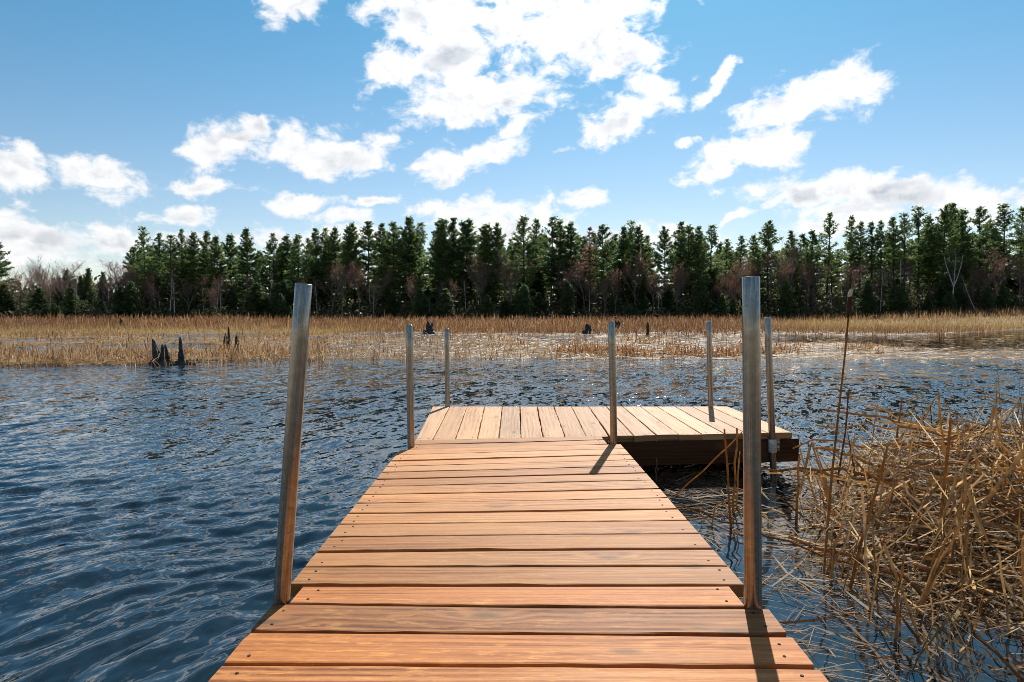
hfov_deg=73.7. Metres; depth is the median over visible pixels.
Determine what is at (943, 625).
reed stalk
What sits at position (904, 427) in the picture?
fallen reed
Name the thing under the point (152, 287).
leafless tree
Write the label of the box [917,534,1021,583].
fallen reed
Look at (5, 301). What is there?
fir tree
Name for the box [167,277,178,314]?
birch tree
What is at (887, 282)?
pine tree
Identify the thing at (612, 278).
leafless tree
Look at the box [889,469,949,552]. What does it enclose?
reed stalk
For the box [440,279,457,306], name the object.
leafless tree
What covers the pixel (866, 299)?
fir tree
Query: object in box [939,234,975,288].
pine tree
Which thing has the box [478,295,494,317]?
fir tree
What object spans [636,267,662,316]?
fir tree
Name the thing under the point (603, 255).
pine tree
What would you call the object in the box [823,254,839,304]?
pine tree
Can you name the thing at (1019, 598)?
fallen reed
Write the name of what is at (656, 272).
pine tree
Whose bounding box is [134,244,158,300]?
pine tree
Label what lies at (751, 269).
leafless tree
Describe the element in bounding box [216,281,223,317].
birch tree
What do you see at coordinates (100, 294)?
spruce tree
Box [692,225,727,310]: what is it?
pine tree
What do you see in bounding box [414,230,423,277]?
pine tree
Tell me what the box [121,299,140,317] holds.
fir tree
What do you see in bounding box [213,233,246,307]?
pine tree
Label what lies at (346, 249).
pine tree
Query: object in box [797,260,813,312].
leafless tree
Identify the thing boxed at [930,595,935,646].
reed stalk
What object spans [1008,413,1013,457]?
reed stalk
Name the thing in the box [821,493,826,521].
reed stalk
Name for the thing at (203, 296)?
pine tree
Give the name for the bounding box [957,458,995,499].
reed stalk
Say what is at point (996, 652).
fallen reed
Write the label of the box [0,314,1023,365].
marsh ground
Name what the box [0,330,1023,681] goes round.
lake water
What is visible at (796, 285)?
leafless tree
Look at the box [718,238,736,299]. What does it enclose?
pine tree
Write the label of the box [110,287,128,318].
fir tree
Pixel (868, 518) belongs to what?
reed stalk
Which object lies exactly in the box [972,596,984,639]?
reed stalk
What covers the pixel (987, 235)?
pine tree
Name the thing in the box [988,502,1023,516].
fallen reed
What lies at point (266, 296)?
fir tree
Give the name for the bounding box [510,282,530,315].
fir tree
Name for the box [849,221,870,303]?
pine tree
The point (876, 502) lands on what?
reed stalk
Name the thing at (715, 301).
fir tree
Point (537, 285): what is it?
fir tree
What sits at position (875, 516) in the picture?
reed stalk
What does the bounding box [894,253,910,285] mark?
birch tree
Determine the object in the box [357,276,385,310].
fir tree
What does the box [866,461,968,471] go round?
fallen reed
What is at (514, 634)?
dock ramp
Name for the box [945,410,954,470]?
reed stalk
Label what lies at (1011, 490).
fallen reed
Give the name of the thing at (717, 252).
pine tree
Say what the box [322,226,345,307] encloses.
pine tree
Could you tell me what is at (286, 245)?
pine tree
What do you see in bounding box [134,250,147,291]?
pine tree
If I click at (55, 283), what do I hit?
leafless tree
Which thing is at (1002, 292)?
fir tree
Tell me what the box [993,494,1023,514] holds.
fallen reed
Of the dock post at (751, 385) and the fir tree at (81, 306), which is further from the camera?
the fir tree at (81, 306)
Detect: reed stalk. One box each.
[724,429,731,527]
[732,428,737,512]
[735,451,739,507]
[789,468,805,521]
[795,454,800,526]
[799,442,836,518]
[799,448,823,522]
[805,491,870,610]
[818,473,838,528]
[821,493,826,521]
[826,512,836,566]
[826,520,843,571]
[829,531,848,574]
[829,543,834,584]
[833,465,850,522]
[834,499,861,568]
[837,391,848,490]
[838,433,855,520]
[838,467,853,524]
[841,526,903,568]
[842,511,866,592]
[843,533,906,576]
[844,477,900,568]
[849,446,887,591]
[859,423,911,493]
[864,467,889,542]
[867,405,877,480]
[870,544,919,635]
[871,515,921,611]
[872,467,885,554]
[878,519,891,551]
[879,609,914,630]
[882,463,895,545]
[885,457,900,515]
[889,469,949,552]
[890,507,930,556]
[891,399,902,478]
[893,554,904,646]
[896,484,911,527]
[898,440,911,515]
[898,456,940,560]
[899,594,901,632]
[901,465,919,547]
[905,473,984,553]
[907,562,916,634]
[910,599,962,660]
[911,606,954,673]
[912,420,922,484]
[915,461,978,617]
[915,558,937,611]
[916,513,972,600]
[918,396,939,442]
[919,492,975,612]
[922,632,931,668]
[923,565,1007,607]
[925,471,983,571]
[925,488,959,581]
[929,566,944,592]
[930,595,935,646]
[934,490,967,609]
[935,446,939,493]
[937,418,951,554]
[938,391,951,517]
[938,559,974,611]
[940,595,983,681]
[942,442,943,467]
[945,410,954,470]
[945,467,977,575]
[946,411,974,502]
[947,420,988,499]
[948,483,988,578]
[949,426,973,474]
[954,409,983,472]
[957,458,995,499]
[958,447,1023,538]
[959,448,993,521]
[959,525,965,609]
[965,474,969,594]
[969,586,985,643]
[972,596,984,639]
[973,512,992,580]
[980,409,1023,499]
[985,452,1007,508]
[986,463,1015,544]
[986,570,1023,627]
[987,404,1009,496]
[991,397,1021,439]
[992,404,1017,501]
[992,415,1002,497]
[993,435,1020,495]
[995,369,1001,430]
[996,520,1018,574]
[998,554,1023,634]
[1001,466,1023,523]
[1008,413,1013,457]
[1015,404,1023,479]
[1018,502,1020,584]
[1020,397,1023,430]
[1021,539,1023,618]
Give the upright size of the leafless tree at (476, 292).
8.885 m
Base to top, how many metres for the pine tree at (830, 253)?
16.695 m
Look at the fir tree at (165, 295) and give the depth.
107.03 m
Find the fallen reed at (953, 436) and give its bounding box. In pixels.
[913,429,991,440]
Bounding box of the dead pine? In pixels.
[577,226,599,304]
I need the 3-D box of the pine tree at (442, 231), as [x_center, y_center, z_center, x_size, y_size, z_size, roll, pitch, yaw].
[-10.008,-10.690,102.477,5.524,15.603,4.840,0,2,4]
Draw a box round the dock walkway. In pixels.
[291,436,743,597]
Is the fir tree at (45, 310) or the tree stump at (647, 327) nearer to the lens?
the tree stump at (647, 327)
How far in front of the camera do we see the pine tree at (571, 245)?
105.05 m
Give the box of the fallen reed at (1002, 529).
[983,524,1023,534]
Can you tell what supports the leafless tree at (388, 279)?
on the marsh ground at (831, 347)
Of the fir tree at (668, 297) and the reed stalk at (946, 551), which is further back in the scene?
the fir tree at (668, 297)
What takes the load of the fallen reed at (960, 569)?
on the reed litter
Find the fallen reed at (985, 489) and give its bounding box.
[920,473,1023,506]
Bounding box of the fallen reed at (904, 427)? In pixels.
[825,409,946,437]
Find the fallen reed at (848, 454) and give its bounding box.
[815,446,880,466]
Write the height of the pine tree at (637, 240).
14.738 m
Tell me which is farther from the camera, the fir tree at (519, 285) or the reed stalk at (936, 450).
the fir tree at (519, 285)
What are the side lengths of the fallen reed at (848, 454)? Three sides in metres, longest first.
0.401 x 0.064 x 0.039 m
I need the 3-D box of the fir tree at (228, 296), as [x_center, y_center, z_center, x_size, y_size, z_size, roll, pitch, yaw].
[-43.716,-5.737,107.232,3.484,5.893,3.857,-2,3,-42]
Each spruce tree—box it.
[52,276,63,305]
[58,270,71,309]
[73,276,86,306]
[78,267,96,313]
[96,271,110,316]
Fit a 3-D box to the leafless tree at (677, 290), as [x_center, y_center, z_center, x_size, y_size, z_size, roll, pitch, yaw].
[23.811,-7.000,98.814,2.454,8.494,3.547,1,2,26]
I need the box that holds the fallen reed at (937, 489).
[767,472,948,491]
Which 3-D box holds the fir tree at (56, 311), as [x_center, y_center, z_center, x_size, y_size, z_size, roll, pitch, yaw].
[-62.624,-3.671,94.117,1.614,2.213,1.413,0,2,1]
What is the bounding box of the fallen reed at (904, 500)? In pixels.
[902,499,982,517]
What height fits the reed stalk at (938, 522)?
0.426 m
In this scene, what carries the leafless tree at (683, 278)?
on the marsh ground at (831, 347)
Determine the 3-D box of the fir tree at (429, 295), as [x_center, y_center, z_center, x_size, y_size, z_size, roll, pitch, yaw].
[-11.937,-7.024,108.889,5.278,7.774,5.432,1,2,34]
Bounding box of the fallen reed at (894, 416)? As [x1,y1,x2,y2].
[870,403,944,428]
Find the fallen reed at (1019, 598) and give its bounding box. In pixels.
[1010,594,1023,604]
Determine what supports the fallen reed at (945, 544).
on the reed litter
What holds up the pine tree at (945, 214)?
on the marsh ground at (831, 347)
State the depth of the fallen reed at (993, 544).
2.72 m
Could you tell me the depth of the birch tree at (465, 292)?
96.96 m
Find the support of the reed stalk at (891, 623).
on the lake water
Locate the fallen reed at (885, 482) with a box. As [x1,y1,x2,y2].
[853,458,925,512]
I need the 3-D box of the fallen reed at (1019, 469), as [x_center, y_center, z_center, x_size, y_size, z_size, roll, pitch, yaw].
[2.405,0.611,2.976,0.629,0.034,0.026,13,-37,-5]
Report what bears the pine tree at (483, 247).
on the marsh ground at (831, 347)
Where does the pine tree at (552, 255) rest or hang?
on the marsh ground at (831, 347)
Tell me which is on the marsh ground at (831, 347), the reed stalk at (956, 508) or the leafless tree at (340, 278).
the leafless tree at (340, 278)
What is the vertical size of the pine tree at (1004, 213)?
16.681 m
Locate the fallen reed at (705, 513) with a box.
[681,505,852,564]
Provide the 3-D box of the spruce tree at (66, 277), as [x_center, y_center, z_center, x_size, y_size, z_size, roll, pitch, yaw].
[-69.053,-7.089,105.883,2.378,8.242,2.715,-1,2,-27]
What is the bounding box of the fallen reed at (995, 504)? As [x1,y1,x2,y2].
[970,504,1017,507]
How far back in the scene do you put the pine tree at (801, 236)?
107.72 m
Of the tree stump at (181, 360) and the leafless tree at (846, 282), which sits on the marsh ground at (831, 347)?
the leafless tree at (846, 282)
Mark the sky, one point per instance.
(223, 118)
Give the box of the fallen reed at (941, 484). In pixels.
[926,476,968,488]
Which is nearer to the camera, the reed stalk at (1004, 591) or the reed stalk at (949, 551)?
the reed stalk at (1004, 591)
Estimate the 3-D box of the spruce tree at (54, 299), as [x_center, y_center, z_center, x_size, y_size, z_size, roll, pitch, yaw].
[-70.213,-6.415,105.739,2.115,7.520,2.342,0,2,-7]
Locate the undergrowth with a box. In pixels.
[0,273,1023,320]
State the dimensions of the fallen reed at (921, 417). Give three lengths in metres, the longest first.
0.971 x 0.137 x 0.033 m
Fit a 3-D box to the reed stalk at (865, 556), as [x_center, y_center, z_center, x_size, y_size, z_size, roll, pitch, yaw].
[1.159,0.747,2.429,0.220,0.448,0.010,1,2,23]
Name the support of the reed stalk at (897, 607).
on the lake water
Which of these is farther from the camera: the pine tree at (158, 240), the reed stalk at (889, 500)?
the pine tree at (158, 240)
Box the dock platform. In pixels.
[416,406,798,465]
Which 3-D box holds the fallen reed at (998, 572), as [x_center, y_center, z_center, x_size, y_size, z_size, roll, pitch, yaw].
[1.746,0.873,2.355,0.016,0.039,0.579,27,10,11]
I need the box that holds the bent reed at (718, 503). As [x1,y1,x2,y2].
[711,499,727,526]
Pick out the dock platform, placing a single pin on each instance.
(688, 435)
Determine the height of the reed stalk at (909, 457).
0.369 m
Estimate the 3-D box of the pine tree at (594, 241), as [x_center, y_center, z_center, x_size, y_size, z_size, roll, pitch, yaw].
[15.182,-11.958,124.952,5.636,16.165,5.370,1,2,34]
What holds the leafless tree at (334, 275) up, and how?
on the marsh ground at (831, 347)
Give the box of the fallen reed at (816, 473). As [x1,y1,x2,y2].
[799,469,846,484]
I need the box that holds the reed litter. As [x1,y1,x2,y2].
[653,387,1023,681]
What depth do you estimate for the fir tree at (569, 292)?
96.19 m
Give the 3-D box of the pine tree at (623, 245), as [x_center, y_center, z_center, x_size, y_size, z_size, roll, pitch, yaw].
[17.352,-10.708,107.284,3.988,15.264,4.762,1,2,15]
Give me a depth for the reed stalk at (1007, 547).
2.53 m
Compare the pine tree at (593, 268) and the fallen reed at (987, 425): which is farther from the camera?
the pine tree at (593, 268)
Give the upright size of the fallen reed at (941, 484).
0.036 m
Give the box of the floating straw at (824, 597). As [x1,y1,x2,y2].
[650,476,1023,681]
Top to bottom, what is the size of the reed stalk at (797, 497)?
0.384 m
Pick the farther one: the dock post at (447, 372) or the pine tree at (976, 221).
the pine tree at (976, 221)
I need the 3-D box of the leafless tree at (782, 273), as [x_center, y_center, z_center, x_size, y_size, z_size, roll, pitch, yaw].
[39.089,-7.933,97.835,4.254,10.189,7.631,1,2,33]
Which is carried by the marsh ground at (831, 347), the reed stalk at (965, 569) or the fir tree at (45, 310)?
the fir tree at (45, 310)
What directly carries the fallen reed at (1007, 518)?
on the reed litter
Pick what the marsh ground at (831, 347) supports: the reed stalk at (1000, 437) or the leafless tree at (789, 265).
the leafless tree at (789, 265)
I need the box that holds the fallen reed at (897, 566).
[869,546,907,574]
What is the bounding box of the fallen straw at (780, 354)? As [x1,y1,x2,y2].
[0,330,1023,366]
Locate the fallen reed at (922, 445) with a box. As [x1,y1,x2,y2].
[917,442,969,449]
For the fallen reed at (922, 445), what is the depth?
3.82 m
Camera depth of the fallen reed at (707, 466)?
3.81 m
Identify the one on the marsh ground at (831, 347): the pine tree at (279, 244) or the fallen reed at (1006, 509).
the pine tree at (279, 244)
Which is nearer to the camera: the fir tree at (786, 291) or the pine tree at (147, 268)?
the fir tree at (786, 291)
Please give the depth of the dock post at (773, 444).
4.38 m
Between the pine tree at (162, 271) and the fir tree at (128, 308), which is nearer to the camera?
the fir tree at (128, 308)
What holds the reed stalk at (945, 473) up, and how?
in the lake water
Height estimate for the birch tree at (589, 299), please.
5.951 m
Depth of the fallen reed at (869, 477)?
3.18 m
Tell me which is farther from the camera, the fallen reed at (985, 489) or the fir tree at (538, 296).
the fir tree at (538, 296)
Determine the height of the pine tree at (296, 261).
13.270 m
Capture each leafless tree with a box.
[0,266,41,312]
[5,275,35,301]
[11,265,43,299]
[19,261,51,285]
[24,253,55,288]
[30,272,53,295]
[32,267,54,285]
[37,279,50,294]
[43,279,57,298]
[45,266,75,298]
[51,259,86,285]
[52,272,73,304]
[62,266,84,299]
[94,272,119,314]
[96,272,124,310]
[99,260,138,289]
[100,260,131,295]
[103,259,137,293]
[116,261,149,298]
[141,271,163,306]
[147,281,160,315]
[174,274,209,313]
[205,285,217,310]
[205,289,221,311]
[212,273,236,310]
[231,273,252,314]
[316,258,356,311]
[331,261,353,320]
[344,265,371,319]
[361,265,394,309]
[405,275,417,314]
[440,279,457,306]
[464,251,493,309]
[466,262,485,314]
[490,246,525,297]
[495,253,533,315]
[553,279,571,297]
[556,258,590,298]
[567,260,595,314]
[585,279,601,309]
[596,272,610,317]
[609,268,623,319]
[620,247,654,303]
[643,270,671,316]
[646,270,669,315]
[667,269,682,314]
[671,259,689,310]
[706,283,727,299]
[714,279,728,298]
[719,253,750,299]
[720,268,741,298]
[730,282,741,307]
[733,259,765,284]
[743,251,789,313]
[767,232,815,286]
[767,248,799,298]
[774,241,804,287]
[793,248,807,305]
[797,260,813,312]
[802,263,829,315]
[804,262,829,305]
[835,262,868,307]
[838,259,872,317]
[862,270,885,295]
[875,265,907,298]
[901,259,915,306]
[926,282,938,299]
[969,262,983,299]
[969,266,996,296]
[977,244,1015,294]
[983,267,994,287]
[991,287,998,299]
[1006,252,1023,304]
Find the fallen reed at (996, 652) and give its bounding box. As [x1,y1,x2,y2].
[961,600,1023,681]
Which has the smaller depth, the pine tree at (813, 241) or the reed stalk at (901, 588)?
the reed stalk at (901, 588)
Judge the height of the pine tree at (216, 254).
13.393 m
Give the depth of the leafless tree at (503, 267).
100.47 m
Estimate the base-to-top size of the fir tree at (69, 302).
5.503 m
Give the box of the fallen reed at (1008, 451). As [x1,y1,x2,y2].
[995,440,1023,468]
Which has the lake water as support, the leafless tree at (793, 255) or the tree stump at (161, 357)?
the tree stump at (161, 357)
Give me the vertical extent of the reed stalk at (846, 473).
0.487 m
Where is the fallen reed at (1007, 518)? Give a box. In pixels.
[958,503,1023,525]
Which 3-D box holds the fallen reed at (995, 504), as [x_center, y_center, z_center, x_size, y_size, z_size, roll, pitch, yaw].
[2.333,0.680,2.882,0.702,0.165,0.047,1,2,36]
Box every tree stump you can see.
[149,339,173,364]
[175,337,194,364]
[221,327,231,348]
[234,335,238,350]
[422,321,436,333]
[581,324,594,333]
[615,320,624,328]
[645,322,649,335]
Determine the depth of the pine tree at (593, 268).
108.74 m
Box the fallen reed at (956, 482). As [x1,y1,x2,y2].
[874,470,1002,496]
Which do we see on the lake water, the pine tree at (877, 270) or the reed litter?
the reed litter
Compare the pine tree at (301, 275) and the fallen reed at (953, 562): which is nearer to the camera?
the fallen reed at (953, 562)
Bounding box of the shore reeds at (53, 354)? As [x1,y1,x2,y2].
[0,326,885,366]
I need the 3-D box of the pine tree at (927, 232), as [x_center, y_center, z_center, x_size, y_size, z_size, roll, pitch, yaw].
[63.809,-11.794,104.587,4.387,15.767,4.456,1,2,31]
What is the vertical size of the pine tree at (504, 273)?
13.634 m
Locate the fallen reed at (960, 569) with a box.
[915,565,1021,578]
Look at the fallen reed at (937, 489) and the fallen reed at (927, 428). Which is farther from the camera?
the fallen reed at (927, 428)
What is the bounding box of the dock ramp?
[208,587,828,681]
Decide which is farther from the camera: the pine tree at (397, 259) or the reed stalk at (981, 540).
the pine tree at (397, 259)
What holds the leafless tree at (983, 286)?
on the marsh ground at (831, 347)
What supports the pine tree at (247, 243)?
on the marsh ground at (831, 347)
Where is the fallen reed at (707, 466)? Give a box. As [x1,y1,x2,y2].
[676,432,741,493]
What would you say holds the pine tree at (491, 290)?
on the marsh ground at (831, 347)
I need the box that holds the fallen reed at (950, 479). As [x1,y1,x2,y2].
[932,476,985,488]
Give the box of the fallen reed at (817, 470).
[761,467,889,476]
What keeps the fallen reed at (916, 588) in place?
on the reed litter
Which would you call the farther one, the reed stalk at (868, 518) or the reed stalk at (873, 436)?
the reed stalk at (873, 436)
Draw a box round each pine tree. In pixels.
[0,240,14,303]
[121,246,137,285]
[124,258,140,286]
[128,226,160,315]
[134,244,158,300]
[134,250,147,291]
[137,233,173,310]
[150,249,167,301]
[153,235,189,316]
[165,229,198,299]
[176,252,190,284]
[179,231,204,300]
[191,230,215,300]
[194,260,209,305]
[203,235,232,308]
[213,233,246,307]
[233,227,262,306]
[249,249,268,290]
[255,252,269,290]
[260,233,284,291]
[262,243,272,284]
[269,242,288,287]
[274,233,301,297]
[282,233,315,293]
[297,252,317,276]
[301,238,310,269]
[303,226,330,310]
[311,227,335,311]
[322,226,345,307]
[322,243,335,286]
[336,224,360,306]
[339,221,366,302]
[354,221,383,304]
[367,221,395,314]
[376,221,410,294]
[376,231,401,293]
[388,237,401,294]
[389,215,429,308]
[405,222,435,291]
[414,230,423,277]
[422,236,437,280]
[423,217,454,313]
[428,218,461,292]
[439,217,471,303]
[452,220,475,306]
[455,218,480,309]
[470,224,494,303]
[475,223,501,302]
[480,222,511,309]
[490,244,513,303]
[504,215,541,292]
[506,250,519,306]
[516,218,550,293]
[525,240,546,289]
[535,216,567,315]
[538,233,554,295]
[545,218,577,301]
[557,221,587,298]
[569,234,586,304]
[576,235,587,266]
[576,248,600,305]
[587,224,619,312]
[590,233,604,270]
[605,234,626,301]
[611,224,633,306]
[620,220,647,287]
[623,225,652,315]
[640,235,655,271]
[643,247,658,285]
[648,226,681,301]
[668,221,691,308]
[673,224,707,312]
[685,224,713,300]
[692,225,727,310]
[693,237,718,275]
[712,250,724,288]
[713,241,727,282]
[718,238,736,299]
[727,255,739,287]
[732,235,749,280]
[743,233,764,294]
[746,220,789,308]
[776,230,805,300]
[788,234,819,305]
[794,229,826,311]
[814,212,846,311]
[819,258,837,295]
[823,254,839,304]
[833,249,842,278]
[837,241,863,298]
[840,215,865,288]
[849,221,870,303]
[854,249,869,288]
[861,221,884,308]
[865,254,877,283]
[869,220,891,299]
[875,248,885,296]
[877,247,896,299]
[883,217,906,282]
[887,212,923,286]
[901,205,941,311]
[906,233,933,302]
[912,214,944,292]
[920,204,968,292]
[931,202,975,287]
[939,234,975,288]
[944,208,985,306]
[964,206,1001,296]
[969,242,989,294]
[973,222,1002,277]
[979,203,1023,283]
[982,228,1001,268]
[991,235,1011,286]
[995,206,1023,305]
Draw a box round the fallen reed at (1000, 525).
[982,522,1023,530]
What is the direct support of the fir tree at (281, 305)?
on the marsh ground at (831, 347)
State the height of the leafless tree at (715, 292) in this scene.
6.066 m
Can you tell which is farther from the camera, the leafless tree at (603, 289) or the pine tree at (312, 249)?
the pine tree at (312, 249)
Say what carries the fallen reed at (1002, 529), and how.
on the fallen reed at (1000, 525)
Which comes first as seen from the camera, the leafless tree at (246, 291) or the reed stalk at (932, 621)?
the reed stalk at (932, 621)
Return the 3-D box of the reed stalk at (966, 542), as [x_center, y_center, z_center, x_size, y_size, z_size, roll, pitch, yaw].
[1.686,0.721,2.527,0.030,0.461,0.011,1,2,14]
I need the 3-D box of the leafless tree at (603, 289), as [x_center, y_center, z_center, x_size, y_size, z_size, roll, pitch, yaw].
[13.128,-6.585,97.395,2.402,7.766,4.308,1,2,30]
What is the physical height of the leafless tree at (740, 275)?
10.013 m
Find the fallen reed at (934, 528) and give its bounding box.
[844,510,1016,544]
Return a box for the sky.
[0,0,1023,296]
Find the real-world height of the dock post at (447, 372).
1.530 m
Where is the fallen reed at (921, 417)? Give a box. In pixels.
[862,409,1012,434]
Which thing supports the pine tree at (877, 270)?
on the marsh ground at (831, 347)
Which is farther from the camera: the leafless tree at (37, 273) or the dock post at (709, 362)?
the leafless tree at (37, 273)
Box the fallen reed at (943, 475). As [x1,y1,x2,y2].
[926,469,978,484]
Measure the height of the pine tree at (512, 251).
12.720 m
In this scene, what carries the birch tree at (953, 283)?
on the marsh ground at (831, 347)
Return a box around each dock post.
[272,283,311,604]
[405,325,414,448]
[444,329,449,407]
[608,322,616,443]
[706,321,712,406]
[742,276,761,609]
[764,317,779,476]
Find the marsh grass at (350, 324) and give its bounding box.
[0,303,1023,338]
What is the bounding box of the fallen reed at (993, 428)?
[965,426,1018,430]
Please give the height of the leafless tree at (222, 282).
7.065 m
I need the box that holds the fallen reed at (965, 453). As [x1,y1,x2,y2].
[940,446,995,466]
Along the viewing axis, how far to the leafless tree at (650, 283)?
96.65 m
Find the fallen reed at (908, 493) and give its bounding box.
[900,477,922,504]
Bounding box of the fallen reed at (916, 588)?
[788,536,950,612]
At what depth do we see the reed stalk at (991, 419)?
3.68 m
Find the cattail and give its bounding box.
[822,273,853,571]
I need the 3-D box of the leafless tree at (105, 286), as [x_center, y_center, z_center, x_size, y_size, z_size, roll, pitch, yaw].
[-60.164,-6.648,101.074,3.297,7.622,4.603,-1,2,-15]
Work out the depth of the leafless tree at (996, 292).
96.75 m
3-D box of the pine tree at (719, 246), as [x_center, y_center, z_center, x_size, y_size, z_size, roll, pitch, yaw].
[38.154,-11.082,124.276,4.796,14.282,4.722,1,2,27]
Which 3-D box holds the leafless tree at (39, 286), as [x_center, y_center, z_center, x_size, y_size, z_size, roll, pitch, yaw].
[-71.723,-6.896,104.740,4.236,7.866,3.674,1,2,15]
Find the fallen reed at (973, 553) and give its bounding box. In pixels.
[914,552,1020,559]
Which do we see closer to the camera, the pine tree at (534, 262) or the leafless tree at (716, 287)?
the leafless tree at (716, 287)
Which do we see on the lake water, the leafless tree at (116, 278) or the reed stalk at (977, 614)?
the reed stalk at (977, 614)
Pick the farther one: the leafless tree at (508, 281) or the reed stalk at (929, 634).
the leafless tree at (508, 281)
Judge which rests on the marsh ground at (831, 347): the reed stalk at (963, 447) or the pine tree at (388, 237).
the pine tree at (388, 237)
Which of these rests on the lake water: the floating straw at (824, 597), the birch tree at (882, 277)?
the floating straw at (824, 597)
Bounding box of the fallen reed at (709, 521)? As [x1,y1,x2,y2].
[678,504,742,537]
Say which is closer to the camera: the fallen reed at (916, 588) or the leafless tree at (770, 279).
the fallen reed at (916, 588)
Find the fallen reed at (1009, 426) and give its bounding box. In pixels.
[984,423,1020,431]
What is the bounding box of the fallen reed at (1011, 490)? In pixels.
[999,489,1023,494]
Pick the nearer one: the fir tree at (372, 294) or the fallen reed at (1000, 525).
the fallen reed at (1000, 525)
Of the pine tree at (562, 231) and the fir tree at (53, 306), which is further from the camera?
the pine tree at (562, 231)
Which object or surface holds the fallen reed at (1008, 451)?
on the reed litter
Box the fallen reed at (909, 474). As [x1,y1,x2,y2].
[889,463,953,481]
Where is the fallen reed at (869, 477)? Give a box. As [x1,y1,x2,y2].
[842,466,901,481]
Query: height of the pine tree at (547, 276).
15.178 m
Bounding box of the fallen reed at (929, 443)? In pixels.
[793,439,946,448]
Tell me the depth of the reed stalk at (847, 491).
3.31 m
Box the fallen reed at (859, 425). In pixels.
[815,423,902,429]
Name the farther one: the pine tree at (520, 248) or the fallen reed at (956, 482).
the pine tree at (520, 248)
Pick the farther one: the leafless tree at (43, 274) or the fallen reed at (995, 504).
the leafless tree at (43, 274)
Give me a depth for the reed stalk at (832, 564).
2.65 m
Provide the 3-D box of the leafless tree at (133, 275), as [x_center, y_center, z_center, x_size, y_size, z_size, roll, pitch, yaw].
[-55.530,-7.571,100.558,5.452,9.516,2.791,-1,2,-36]
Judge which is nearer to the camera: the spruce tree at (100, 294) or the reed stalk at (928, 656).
the reed stalk at (928, 656)
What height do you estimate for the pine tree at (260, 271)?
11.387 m
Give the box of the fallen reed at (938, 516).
[898,513,997,519]
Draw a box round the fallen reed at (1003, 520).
[973,511,1023,533]
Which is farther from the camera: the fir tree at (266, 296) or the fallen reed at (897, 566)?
the fir tree at (266, 296)
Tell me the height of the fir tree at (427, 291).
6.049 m
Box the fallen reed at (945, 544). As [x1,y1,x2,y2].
[908,529,991,547]
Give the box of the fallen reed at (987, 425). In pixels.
[953,421,1022,429]
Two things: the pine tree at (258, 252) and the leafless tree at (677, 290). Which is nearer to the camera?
the leafless tree at (677, 290)
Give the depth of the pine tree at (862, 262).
136.58 m
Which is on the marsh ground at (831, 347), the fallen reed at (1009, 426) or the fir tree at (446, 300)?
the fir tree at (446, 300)
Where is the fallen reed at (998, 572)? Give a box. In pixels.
[983,563,1021,599]
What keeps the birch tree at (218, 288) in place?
on the marsh ground at (831, 347)
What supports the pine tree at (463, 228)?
on the marsh ground at (831, 347)
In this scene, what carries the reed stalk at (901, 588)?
on the lake water
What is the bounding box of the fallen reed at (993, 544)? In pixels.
[931,526,1020,552]
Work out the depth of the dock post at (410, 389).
3.91 m
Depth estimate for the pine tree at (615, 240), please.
108.99 m
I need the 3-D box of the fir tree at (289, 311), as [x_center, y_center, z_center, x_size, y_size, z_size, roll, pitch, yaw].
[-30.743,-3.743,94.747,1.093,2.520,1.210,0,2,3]
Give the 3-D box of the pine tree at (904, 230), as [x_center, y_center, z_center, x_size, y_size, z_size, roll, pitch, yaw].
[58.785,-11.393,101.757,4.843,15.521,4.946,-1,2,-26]
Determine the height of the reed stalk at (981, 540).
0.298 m
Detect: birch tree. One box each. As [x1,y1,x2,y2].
[162,271,176,310]
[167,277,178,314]
[213,273,220,313]
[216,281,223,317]
[267,274,274,304]
[312,279,318,308]
[365,270,372,311]
[460,276,468,308]
[586,286,591,314]
[877,268,888,311]
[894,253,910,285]
[943,249,963,294]
[957,273,974,309]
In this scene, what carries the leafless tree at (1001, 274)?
on the marsh ground at (831, 347)
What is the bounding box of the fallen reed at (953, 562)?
[914,557,1020,574]
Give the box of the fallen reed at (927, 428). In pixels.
[866,417,979,437]
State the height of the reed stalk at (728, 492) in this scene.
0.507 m
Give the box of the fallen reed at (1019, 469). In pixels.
[997,467,1023,471]
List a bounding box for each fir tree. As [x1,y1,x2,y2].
[0,284,19,317]
[7,302,15,316]
[25,287,49,316]
[40,304,50,319]
[47,303,61,316]
[53,306,63,319]
[60,287,84,316]
[78,300,87,313]
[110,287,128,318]
[118,281,144,319]
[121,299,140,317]
[158,279,182,312]
[178,282,196,314]
[224,286,240,306]
[226,290,239,316]
[243,282,271,318]
[258,291,270,311]
[266,284,276,310]
[268,282,291,317]
[273,294,286,320]
[274,281,293,314]
[286,305,291,317]
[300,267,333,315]
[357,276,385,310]
[381,295,401,318]
[409,288,433,319]
[422,285,436,305]
[423,277,448,305]
[434,288,455,318]
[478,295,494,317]
[498,299,513,319]
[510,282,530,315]
[513,285,536,318]
[529,271,549,314]
[531,293,547,314]
[558,280,575,319]
[575,289,591,314]
[608,293,619,315]
[622,288,638,310]
[629,304,638,317]
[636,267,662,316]
[637,291,649,316]
[654,286,679,316]
[679,306,685,317]
[690,280,711,318]
[704,266,727,310]
[711,290,724,314]
[712,293,729,316]
[727,298,737,320]
[728,280,741,312]
[775,280,797,319]
[853,277,877,317]
[882,278,910,311]
[887,284,914,314]
[921,295,934,315]
[933,275,962,311]
[940,291,957,312]
[955,277,967,312]
[972,297,980,312]
[979,287,996,313]
[984,272,1005,291]
[994,284,1012,313]
[1005,277,1023,296]
[1011,296,1021,310]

